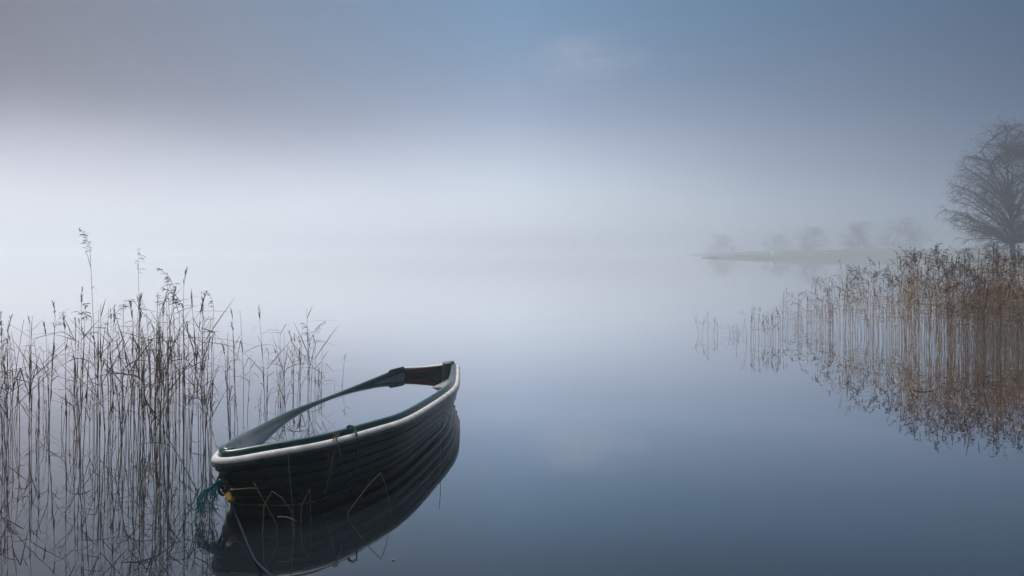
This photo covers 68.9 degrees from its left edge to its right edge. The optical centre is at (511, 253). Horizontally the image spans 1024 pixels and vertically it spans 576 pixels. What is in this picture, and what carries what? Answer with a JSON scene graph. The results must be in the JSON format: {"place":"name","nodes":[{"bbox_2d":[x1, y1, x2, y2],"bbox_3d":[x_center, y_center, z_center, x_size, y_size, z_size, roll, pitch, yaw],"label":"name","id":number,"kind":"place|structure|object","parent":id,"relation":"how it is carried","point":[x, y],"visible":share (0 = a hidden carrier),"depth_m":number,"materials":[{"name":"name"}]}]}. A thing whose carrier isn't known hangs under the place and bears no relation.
{"place":"outdoors","nodes":[
{"label":"outdoors","id":0,"kind":"place"},
{"bbox_2d":[0,254,1023,575],"bbox_3d":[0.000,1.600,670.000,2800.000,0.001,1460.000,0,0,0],"label":"lake water","id":1,"kind":"structure","parent":0,"point":[614,414],"depth_m":7.06,"materials":[{"name":"liquid"}]},
{"bbox_2d":[0,348,16,444],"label":"reed","id":2,"kind":"object","parent":1,"relation":"on","point":[4,356],"visible":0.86,"depth_m":5.95,"materials":[{"name":"brown plant"}]},
{"bbox_2d":[0,324,19,443],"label":"reed","id":3,"kind":"object","parent":1,"relation":"on","point":[6,385],"visible":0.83,"depth_m":5.84,"materials":[{"name":"brown plant"}]},
{"bbox_2d":[3,331,19,440],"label":"reed","id":4,"kind":"object","parent":1,"relation":"on","point":[18,394],"visible":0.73,"depth_m":6.36,"materials":[{"name":"brown plant"}]},
{"bbox_2d":[0,320,26,465],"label":"reed","id":5,"kind":"object","parent":1,"relation":"on","point":[2,375],"visible":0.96,"depth_m":5.63,"materials":[{"name":"brown plant"}]},
{"bbox_2d":[0,314,28,456],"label":"reed","id":6,"kind":"object","parent":1,"relation":"on","point":[8,384],"visible":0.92,"depth_m":5.86,"materials":[{"name":"brown plant"}]},
{"bbox_2d":[0,356,35,446],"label":"reed","id":7,"kind":"object","parent":1,"relation":"on","point":[10,405],"visible":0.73,"depth_m":6.17,"materials":[{"name":"brown plant"}]},
{"bbox_2d":[11,365,45,450],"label":"reed","id":8,"kind":"object","parent":1,"relation":"on","point":[31,412],"visible":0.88,"depth_m":6.06,"materials":[{"name":"brown plant"}]},
{"bbox_2d":[0,320,62,470],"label":"reed","id":9,"kind":"object","parent":1,"relation":"on","point":[14,383],"visible":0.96,"depth_m":5.50,"materials":[{"name":"brown plant"}]},
{"bbox_2d":[27,341,41,446],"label":"reed","id":10,"kind":"object","parent":1,"relation":"on","point":[38,390],"visible":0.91,"depth_m":6.06,"materials":[{"name":"brown plant"}]},
{"bbox_2d":[0,322,69,459],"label":"reed","id":11,"kind":"object","parent":1,"relation":"on","point":[30,383],"visible":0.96,"depth_m":5.77,"materials":[{"name":"brown plant"}]},
{"bbox_2d":[11,332,71,430],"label":"reed","id":12,"kind":"object","parent":1,"relation":"on","point":[31,366],"visible":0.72,"depth_m":6.75,"materials":[{"name":"brown plant"}]},
{"bbox_2d":[32,322,58,439],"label":"reed","id":13,"kind":"object","parent":1,"relation":"on","point":[47,380],"visible":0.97,"depth_m":6.39,"materials":[{"name":"brown plant"}]},
{"bbox_2d":[32,301,61,436],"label":"reed","id":14,"kind":"object","parent":1,"relation":"on","point":[52,367],"visible":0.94,"depth_m":6.49,"materials":[{"name":"brown plant"}]},
{"bbox_2d":[48,309,67,434],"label":"reed","id":15,"kind":"object","parent":1,"relation":"on","point":[53,368],"visible":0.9,"depth_m":6.56,"materials":[{"name":"brown plant"}]},
{"bbox_2d":[25,299,110,439],"bbox_3d":[-3.727,1.061,6.374,0.662,1.345,0.441,0,0,-23],"label":"reed","id":16,"kind":"object","parent":1,"relation":"on","point":[101,356],"visible":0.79,"depth_m":6.39,"materials":[{"name":"brown plant"}]},
{"bbox_2d":[43,366,104,456],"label":"reed","id":17,"kind":"object","parent":1,"relation":"on","point":[75,407],"visible":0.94,"depth_m":5.86,"materials":[{"name":"brown plant"}]},
{"bbox_2d":[63,312,89,457],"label":"reed","id":18,"kind":"object","parent":1,"relation":"on","point":[65,355],"visible":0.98,"depth_m":5.82,"materials":[{"name":"brown plant"}]},
{"bbox_2d":[31,303,122,463],"bbox_3d":[-3.280,1.034,5.627,0.679,1.337,0.282,0,0,-5],"label":"reed","id":19,"kind":"object","parent":1,"relation":"on","point":[82,371],"visible":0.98,"depth_m":5.65,"materials":[{"name":"brown plant"}]},
{"bbox_2d":[62,287,97,429],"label":"reed","id":20,"kind":"object","parent":1,"relation":"on","point":[80,343],"visible":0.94,"depth_m":6.58,"materials":[{"name":"brown plant"}]},
{"bbox_2d":[68,328,91,428],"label":"reed","id":21,"kind":"object","parent":1,"relation":"on","point":[83,368],"visible":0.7,"depth_m":6.79,"materials":[{"name":"brown plant"}]},
{"bbox_2d":[66,228,96,420],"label":"reed","id":22,"kind":"object","parent":1,"relation":"on","point":[85,235],"visible":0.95,"depth_m":6.89,"materials":[{"name":"brown plant"}]},
{"bbox_2d":[52,319,117,453],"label":"reed","id":23,"kind":"object","parent":1,"relation":"on","point":[73,377],"visible":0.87,"depth_m":5.98,"materials":[{"name":"brown plant"}]},
{"bbox_2d":[82,317,91,465],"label":"reed","id":24,"kind":"object","parent":1,"relation":"on","point":[86,394],"visible":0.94,"depth_m":5.62,"materials":[{"name":"brown plant"}]},
{"bbox_2d":[60,309,119,442],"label":"reed","id":25,"kind":"object","parent":1,"relation":"on","point":[96,375],"visible":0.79,"depth_m":6.30,"materials":[{"name":"brown plant"}]},
{"bbox_2d":[83,388,96,439],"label":"reed","id":26,"kind":"object","parent":1,"relation":"on","point":[90,414],"visible":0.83,"depth_m":6.41,"materials":[{"name":"brown plant"}]},
{"bbox_2d":[79,334,109,452],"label":"reed","id":27,"kind":"object","parent":1,"relation":"on","point":[98,395],"visible":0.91,"depth_m":5.93,"materials":[{"name":"brown plant"}]},
{"bbox_2d":[87,374,104,466],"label":"reed","id":28,"kind":"object","parent":1,"relation":"on","point":[104,427],"visible":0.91,"depth_m":5.61,"materials":[{"name":"brown plant"}]},
{"bbox_2d":[65,338,129,467],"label":"reed","id":29,"kind":"object","parent":1,"relation":"on","point":[100,389],"visible":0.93,"depth_m":5.54,"materials":[{"name":"brown plant"}]},
{"bbox_2d":[81,322,124,383],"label":"reed","id":30,"kind":"object","parent":1,"relation":"on","point":[97,345],"visible":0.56,"depth_m":7.73,"materials":[{"name":"brown plant"}]},
{"bbox_2d":[96,324,113,463],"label":"reed","id":31,"kind":"object","parent":1,"relation":"on","point":[112,390],"visible":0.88,"depth_m":5.60,"materials":[{"name":"brown plant"}]},
{"bbox_2d":[84,310,134,427],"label":"reed","id":32,"kind":"object","parent":1,"relation":"on","point":[107,368],"visible":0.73,"depth_m":6.72,"materials":[{"name":"brown plant"}]},
{"bbox_2d":[88,299,136,459],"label":"reed","id":33,"kind":"object","parent":1,"relation":"on","point":[124,306],"visible":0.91,"depth_m":5.80,"materials":[{"name":"brown plant"}]},
{"bbox_2d":[106,306,126,442],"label":"reed","id":34,"kind":"object","parent":1,"relation":"on","point":[120,366],"visible":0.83,"depth_m":6.33,"materials":[{"name":"brown plant"}]},
{"bbox_2d":[118,344,141,468],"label":"reed","id":35,"kind":"object","parent":1,"relation":"on","point":[119,410],"visible":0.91,"depth_m":5.57,"materials":[{"name":"brown plant"}]},
{"bbox_2d":[85,325,175,469],"bbox_3d":[-2.847,1.103,5.512,0.608,1.250,0.469,0,0,-35],"label":"reed","id":36,"kind":"object","parent":1,"relation":"on","point":[140,384],"visible":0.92,"depth_m":5.50,"materials":[{"name":"brown plant"}]},
{"bbox_2d":[97,324,163,460],"bbox_3d":[-2.893,1.124,5.691,0.533,1.158,0.369,-1,2,-37],"label":"reed","id":37,"kind":"object","parent":1,"relation":"on","point":[131,384],"visible":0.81,"depth_m":5.74,"materials":[{"name":"brown plant"}]},
{"bbox_2d":[111,307,155,449],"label":"reed","id":38,"kind":"object","parent":1,"relation":"on","point":[123,372],"visible":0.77,"depth_m":6.07,"materials":[{"name":"brown plant"}]},
{"bbox_2d":[121,331,147,475],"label":"reed","id":39,"kind":"object","parent":1,"relation":"on","point":[132,397],"visible":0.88,"depth_m":5.38,"materials":[{"name":"brown plant"}]},
{"bbox_2d":[105,305,164,453],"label":"reed","id":40,"kind":"object","parent":1,"relation":"on","point":[143,379],"visible":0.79,"depth_m":5.96,"materials":[{"name":"brown plant"}]},
{"bbox_2d":[113,300,158,464],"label":"reed","id":41,"kind":"object","parent":1,"relation":"on","point":[133,381],"visible":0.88,"depth_m":5.64,"materials":[{"name":"brown plant"}]},
{"bbox_2d":[126,294,146,453],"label":"reed","id":42,"kind":"object","parent":1,"relation":"on","point":[134,369],"visible":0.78,"depth_m":5.96,"materials":[{"name":"brown plant"}]},
{"bbox_2d":[127,295,148,457],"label":"reed","id":43,"kind":"object","parent":1,"relation":"on","point":[140,311],"visible":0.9,"depth_m":5.89,"materials":[{"name":"brown plant"}]},
{"bbox_2d":[115,356,160,474],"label":"reed","id":44,"kind":"object","parent":1,"relation":"on","point":[126,417],"visible":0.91,"depth_m":5.38,"materials":[{"name":"brown plant"}]},
{"bbox_2d":[130,249,155,423],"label":"reed","id":45,"kind":"object","parent":1,"relation":"on","point":[139,324],"visible":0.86,"depth_m":6.99,"materials":[{"name":"brown plant"}]},
{"bbox_2d":[127,334,158,433],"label":"reed","id":46,"kind":"object","parent":1,"relation":"on","point":[142,383],"visible":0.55,"depth_m":6.26,"materials":[{"name":"brown plant"}]},
{"bbox_2d":[124,316,163,416],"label":"reed","id":47,"kind":"object","parent":1,"relation":"on","point":[132,358],"visible":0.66,"depth_m":7.30,"materials":[{"name":"brown plant"}]},
{"bbox_2d":[79,295,214,482],"bbox_3d":[-2.473,1.011,5.087,0.589,1.482,0.653,0,0,31],"label":"reed","id":48,"kind":"object","parent":1,"relation":"on","point":[157,362],"visible":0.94,"depth_m":5.20,"materials":[{"name":"brown plant"}]},
{"bbox_2d":[99,354,197,491],"bbox_3d":[-2.364,1.226,4.875,0.203,1.256,0.411,-20,13,6],"label":"reed","id":49,"kind":"object","parent":1,"relation":"on","point":[152,411],"visible":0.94,"depth_m":4.86,"materials":[{"name":"brown plant"}]},
{"bbox_2d":[137,313,160,457],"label":"reed","id":50,"kind":"object","parent":1,"relation":"on","point":[154,384],"visible":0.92,"depth_m":5.51,"materials":[{"name":"brown plant"}]},
{"bbox_2d":[121,338,177,495],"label":"reed","id":51,"kind":"object","parent":1,"relation":"on","point":[152,438],"visible":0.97,"depth_m":4.90,"materials":[{"name":"brown plant"}]},
{"bbox_2d":[129,330,173,444],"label":"reed","id":52,"kind":"object","parent":1,"relation":"on","point":[144,390],"visible":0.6,"depth_m":6.19,"materials":[{"name":"brown plant"}]},
{"bbox_2d":[146,340,174,469],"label":"reed","id":53,"kind":"object","parent":1,"relation":"on","point":[167,409],"visible":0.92,"depth_m":5.43,"materials":[{"name":"brown plant"}]},
{"bbox_2d":[137,324,189,448],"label":"reed","id":54,"kind":"object","parent":1,"relation":"on","point":[159,340],"visible":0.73,"depth_m":5.92,"materials":[{"name":"brown plant"}]},
{"bbox_2d":[131,281,195,428],"bbox_3d":[-3.199,1.002,6.813,0.655,1.506,0.497,0,0,-17],"label":"reed","id":55,"kind":"object","parent":1,"relation":"on","point":[171,346],"visible":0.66,"depth_m":6.79,"materials":[{"name":"brown plant"}]},
{"bbox_2d":[155,292,172,438],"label":"reed","id":56,"kind":"object","parent":1,"relation":"on","point":[163,367],"visible":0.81,"depth_m":5.78,"materials":[{"name":"brown plant"}]},
{"bbox_2d":[153,288,181,442],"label":"reed","id":57,"kind":"object","parent":1,"relation":"on","point":[168,358],"visible":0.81,"depth_m":6.28,"materials":[{"name":"brown plant"}]},
{"bbox_2d":[155,287,180,469],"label":"reed","id":58,"kind":"object","parent":1,"relation":"on","point":[161,375],"visible":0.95,"depth_m":5.52,"materials":[{"name":"brown plant"}]},
{"bbox_2d":[147,291,190,424],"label":"reed","id":59,"kind":"object","parent":1,"relation":"on","point":[161,356],"visible":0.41,"depth_m":6.94,"materials":[{"name":"brown plant"}]},
{"bbox_2d":[148,268,193,411],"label":"reed","id":60,"kind":"object","parent":1,"relation":"on","point":[174,330],"visible":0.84,"depth_m":7.10,"materials":[{"name":"brown plant"}]},
{"bbox_2d":[158,297,185,423],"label":"reed","id":61,"kind":"object","parent":1,"relation":"on","point":[170,348],"visible":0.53,"depth_m":6.35,"materials":[{"name":"brown plant"}]},
{"bbox_2d":[164,349,184,462],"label":"reed","id":62,"kind":"object","parent":1,"relation":"on","point":[168,410],"visible":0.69,"depth_m":5.70,"materials":[{"name":"brown plant"}]},
{"bbox_2d":[150,329,198,407],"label":"reed","id":63,"kind":"object","parent":1,"relation":"on","point":[180,365],"visible":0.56,"depth_m":7.04,"materials":[{"name":"brown plant"}]},
{"bbox_2d":[164,282,195,427],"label":"reed","id":64,"kind":"object","parent":1,"relation":"on","point":[178,354],"visible":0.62,"depth_m":6.85,"materials":[{"name":"brown plant"}]},
{"bbox_2d":[160,288,202,458],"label":"reed","id":65,"kind":"object","parent":1,"relation":"on","point":[185,396],"visible":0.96,"depth_m":5.79,"materials":[{"name":"brown plant"}]},
{"bbox_2d":[164,270,199,422],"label":"reed","id":66,"kind":"object","parent":1,"relation":"on","point":[183,343],"visible":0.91,"depth_m":6.88,"materials":[{"name":"brown plant"}]},
{"bbox_2d":[169,368,205,463],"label":"reed","id":67,"kind":"object","parent":1,"relation":"on","point":[183,406],"visible":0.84,"depth_m":5.64,"materials":[{"name":"brown plant"}]},
{"bbox_2d":[178,320,198,444],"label":"reed","id":68,"kind":"object","parent":1,"relation":"on","point":[188,378],"visible":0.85,"depth_m":6.25,"materials":[{"name":"brown plant"}]},
{"bbox_2d":[170,318,216,449],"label":"reed","id":69,"kind":"object","parent":1,"relation":"on","point":[201,373],"visible":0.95,"depth_m":5.98,"materials":[{"name":"brown plant"}]},
{"bbox_2d":[180,326,210,439],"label":"reed","id":70,"kind":"object","parent":1,"relation":"on","point":[184,391],"visible":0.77,"depth_m":5.95,"materials":[{"name":"brown plant"}]},
{"bbox_2d":[174,291,217,474],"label":"reed","id":71,"kind":"object","parent":1,"relation":"on","point":[193,383],"visible":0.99,"depth_m":5.39,"materials":[{"name":"brown plant"}]},
{"bbox_2d":[181,377,210,493],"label":"reed","id":72,"kind":"object","parent":1,"relation":"on","point":[206,424],"visible":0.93,"depth_m":4.91,"materials":[{"name":"brown plant"}]},
{"bbox_2d":[174,375,217,452],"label":"reed","id":73,"kind":"object","parent":1,"relation":"on","point":[207,406],"visible":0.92,"depth_m":5.99,"materials":[{"name":"brown plant"}]},
{"bbox_2d":[190,291,213,437],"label":"reed","id":74,"kind":"object","parent":1,"relation":"on","point":[201,374],"visible":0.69,"depth_m":6.46,"materials":[{"name":"brown plant"}]},
{"bbox_2d":[175,328,236,445],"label":"reed","id":75,"kind":"object","parent":1,"relation":"on","point":[202,376],"visible":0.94,"depth_m":5.98,"materials":[{"name":"brown plant"}]},
{"bbox_2d":[178,299,233,418],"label":"reed","id":76,"kind":"object","parent":1,"relation":"on","point":[206,351],"visible":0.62,"depth_m":7.22,"materials":[{"name":"brown plant"}]},
{"bbox_2d":[179,321,232,425],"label":"reed","id":77,"kind":"object","parent":1,"relation":"on","point":[205,367],"visible":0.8,"depth_m":6.21,"materials":[{"name":"brown plant"}]},
{"bbox_2d":[189,333,223,403],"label":"reed","id":78,"kind":"object","parent":1,"relation":"on","point":[200,370],"visible":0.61,"depth_m":6.26,"materials":[{"name":"brown plant"}]},
{"bbox_2d":[201,291,215,440],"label":"reed","id":79,"kind":"object","parent":1,"relation":"on","point":[211,361],"visible":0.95,"depth_m":6.36,"materials":[{"name":"brown plant"}]},
{"bbox_2d":[206,365,225,444],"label":"reed","id":80,"kind":"object","parent":1,"relation":"on","point":[212,406],"visible":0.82,"depth_m":6.22,"materials":[{"name":"brown plant"}]},
{"bbox_2d":[180,289,252,442],"bbox_3d":[-2.423,1.015,6.307,0.674,1.462,0.461,0,0,-38],"label":"reed","id":81,"kind":"object","parent":1,"relation":"on","point":[195,355],"visible":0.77,"depth_m":6.25,"materials":[{"name":"brown plant"}]},
{"bbox_2d":[214,343,238,436],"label":"reed","id":82,"kind":"object","parent":1,"relation":"on","point":[226,386],"visible":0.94,"depth_m":6.44,"materials":[{"name":"brown plant"}]},
{"bbox_2d":[220,369,253,430],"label":"reed","id":83,"kind":"object","parent":1,"relation":"on","point":[235,397],"visible":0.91,"depth_m":6.72,"materials":[{"name":"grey plant"}]},
{"bbox_2d":[213,316,276,397],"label":"reed","id":84,"kind":"object","parent":1,"relation":"on","point":[238,358],"visible":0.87,"depth_m":8.27,"materials":[{"name":"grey plant"}]},
{"bbox_2d":[253,305,278,404],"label":"reed","id":85,"kind":"object","parent":1,"relation":"on","point":[262,354],"visible":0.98,"depth_m":6.90,"materials":[{"name":"brown plant"}]},
{"bbox_2d":[253,344,291,405],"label":"reed","id":86,"kind":"object","parent":1,"relation":"on","point":[268,367],"visible":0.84,"depth_m":7.26,"materials":[{"name":"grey plant"}]},
{"bbox_2d":[262,491,292,534],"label":"dead stalk","id":87,"kind":"object","parent":1,"relation":"on","point":[263,510],"visible":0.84,"depth_m":4.25,"materials":[{"name":"plant"}]},
{"bbox_2d":[275,361,293,411],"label":"reed","id":88,"kind":"object","parent":1,"relation":"on","point":[284,389],"visible":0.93,"depth_m":6.81,"materials":[{"name":"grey plant"}]},
{"bbox_2d":[286,331,302,408],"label":"reed","id":89,"kind":"object","parent":1,"relation":"on","point":[293,374],"visible":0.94,"depth_m":6.92,"materials":[{"name":"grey plant"}]},
{"bbox_2d":[292,326,306,403],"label":"reed","id":90,"kind":"object","parent":1,"relation":"on","point":[300,363],"visible":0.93,"depth_m":7.54,"materials":[{"name":"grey plant"}]},
{"bbox_2d":[286,326,313,383],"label":"reed","id":91,"kind":"object","parent":1,"relation":"on","point":[307,354],"visible":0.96,"depth_m":7.16,"materials":[{"name":"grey plant"}]},
{"bbox_2d":[289,325,338,384],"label":"reed","id":92,"kind":"object","parent":1,"relation":"on","point":[318,353],"visible":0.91,"depth_m":7.36,"materials":[{"name":"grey plant"}]},
{"bbox_2d":[292,308,336,403],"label":"reed","id":93,"kind":"object","parent":1,"relation":"on","point":[307,343],"visible":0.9,"depth_m":7.48,"materials":[{"name":"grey plant"}]},
{"bbox_2d":[211,361,459,505],"bbox_3d":[-1.257,1.501,6.492,1.484,0.678,4.039,0,0,0],"label":"rowing boat","id":94,"kind":"object","parent":1,"relation":"on","point":[394,417],"visible":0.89,"depth_m":5.32,"materials":[{"name":"dark green painted wood"},{"name":"white rubber"}]},
{"bbox_2d":[191,479,225,517],"bbox_3d":[-1.840,1.487,4.502,0.192,0.238,0.158,0,0,0],"label":"frayed rope","id":95,"kind":"object","parent":94,"relation":"hanging from","point":[215,485],"visible":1,"depth_m":4.49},
{"bbox_2d":[217,480,272,575],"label":"mooring rope","id":96,"kind":"object","parent":94,"relation":"attached to","point":[227,493],"visible":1,"depth_m":4.39,"materials":[{"name":"grey fabric"}]},
{"bbox_2d":[324,432,341,494],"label":"straw tuft","id":97,"kind":"object","parent":94,"relation":"on","point":[333,440],"visible":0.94,"depth_m":4.79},
{"bbox_2d":[346,425,357,492],"bbox_3d":[-1.054,1.360,4.945,0.032,0.438,0.198,0,0,-33],"label":"side rope","id":98,"kind":"object","parent":94,"relation":"hanging from","point":[354,429],"visible":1,"depth_m":4.92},
{"bbox_2d":[347,472,390,515],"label":"dead stalk","id":99,"kind":"object","parent":1,"relation":"on","point":[365,489],"visible":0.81,"depth_m":4.55,"materials":[{"name":"plant"}]},
{"bbox_2d":[693,242,1023,348],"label":"reed bed","id":100,"kind":"object","parent":1,"relation":"on","point":[925,284],"visible":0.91,"depth_m":13.19,"materials":[{"name":"brown plant"}]},
{"bbox_2d":[0,0,1023,253],"label":"sky","id":101,"kind":"structure","parent":0,"point":[147,126],"materials":[{"name":"grey"}]},
{"bbox_2d":[687,247,1023,265],"bbox_3d":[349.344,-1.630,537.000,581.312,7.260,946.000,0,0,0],"label":"shore","id":102,"kind":"structure","parent":0,"point":[882,254],"depth_m":229.56,"materials":[{"name":"grey soil"}]},
{"bbox_2d":[704,234,737,252],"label":"tree","id":103,"kind":"object","parent":102,"relation":"on","point":[721,241],"visible":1,"depth_m":637.93,"materials":[{"name":"grey plant"}]},
{"bbox_2d":[760,233,794,250],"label":"tree","id":104,"kind":"object","parent":102,"relation":"on","point":[776,238],"visible":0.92,"depth_m":618.74,"materials":[{"name":"grey plant"}]},
{"bbox_2d":[778,226,833,250],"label":"tree","id":105,"kind":"object","parent":102,"relation":"on","point":[817,231],"visible":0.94,"depth_m":499.42,"materials":[{"name":"grey plant"}]},
{"bbox_2d":[829,221,883,249],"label":"tree","id":106,"kind":"object","parent":102,"relation":"on","point":[856,230],"visible":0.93,"depth_m":436.99,"materials":[{"name":"grey plant"}]},
{"bbox_2d":[852,216,939,248],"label":"tree","id":107,"kind":"object","parent":102,"relation":"on","point":[906,229],"visible":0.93,"depth_m":398.50,"materials":[{"name":"grey plant"}]},
{"bbox_2d":[933,111,1023,258],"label":"birch tree","id":108,"kind":"object","parent":102,"relation":"on","point":[1012,236],"visible":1,"depth_m":105.07,"materials":[{"name":"grey plant"}]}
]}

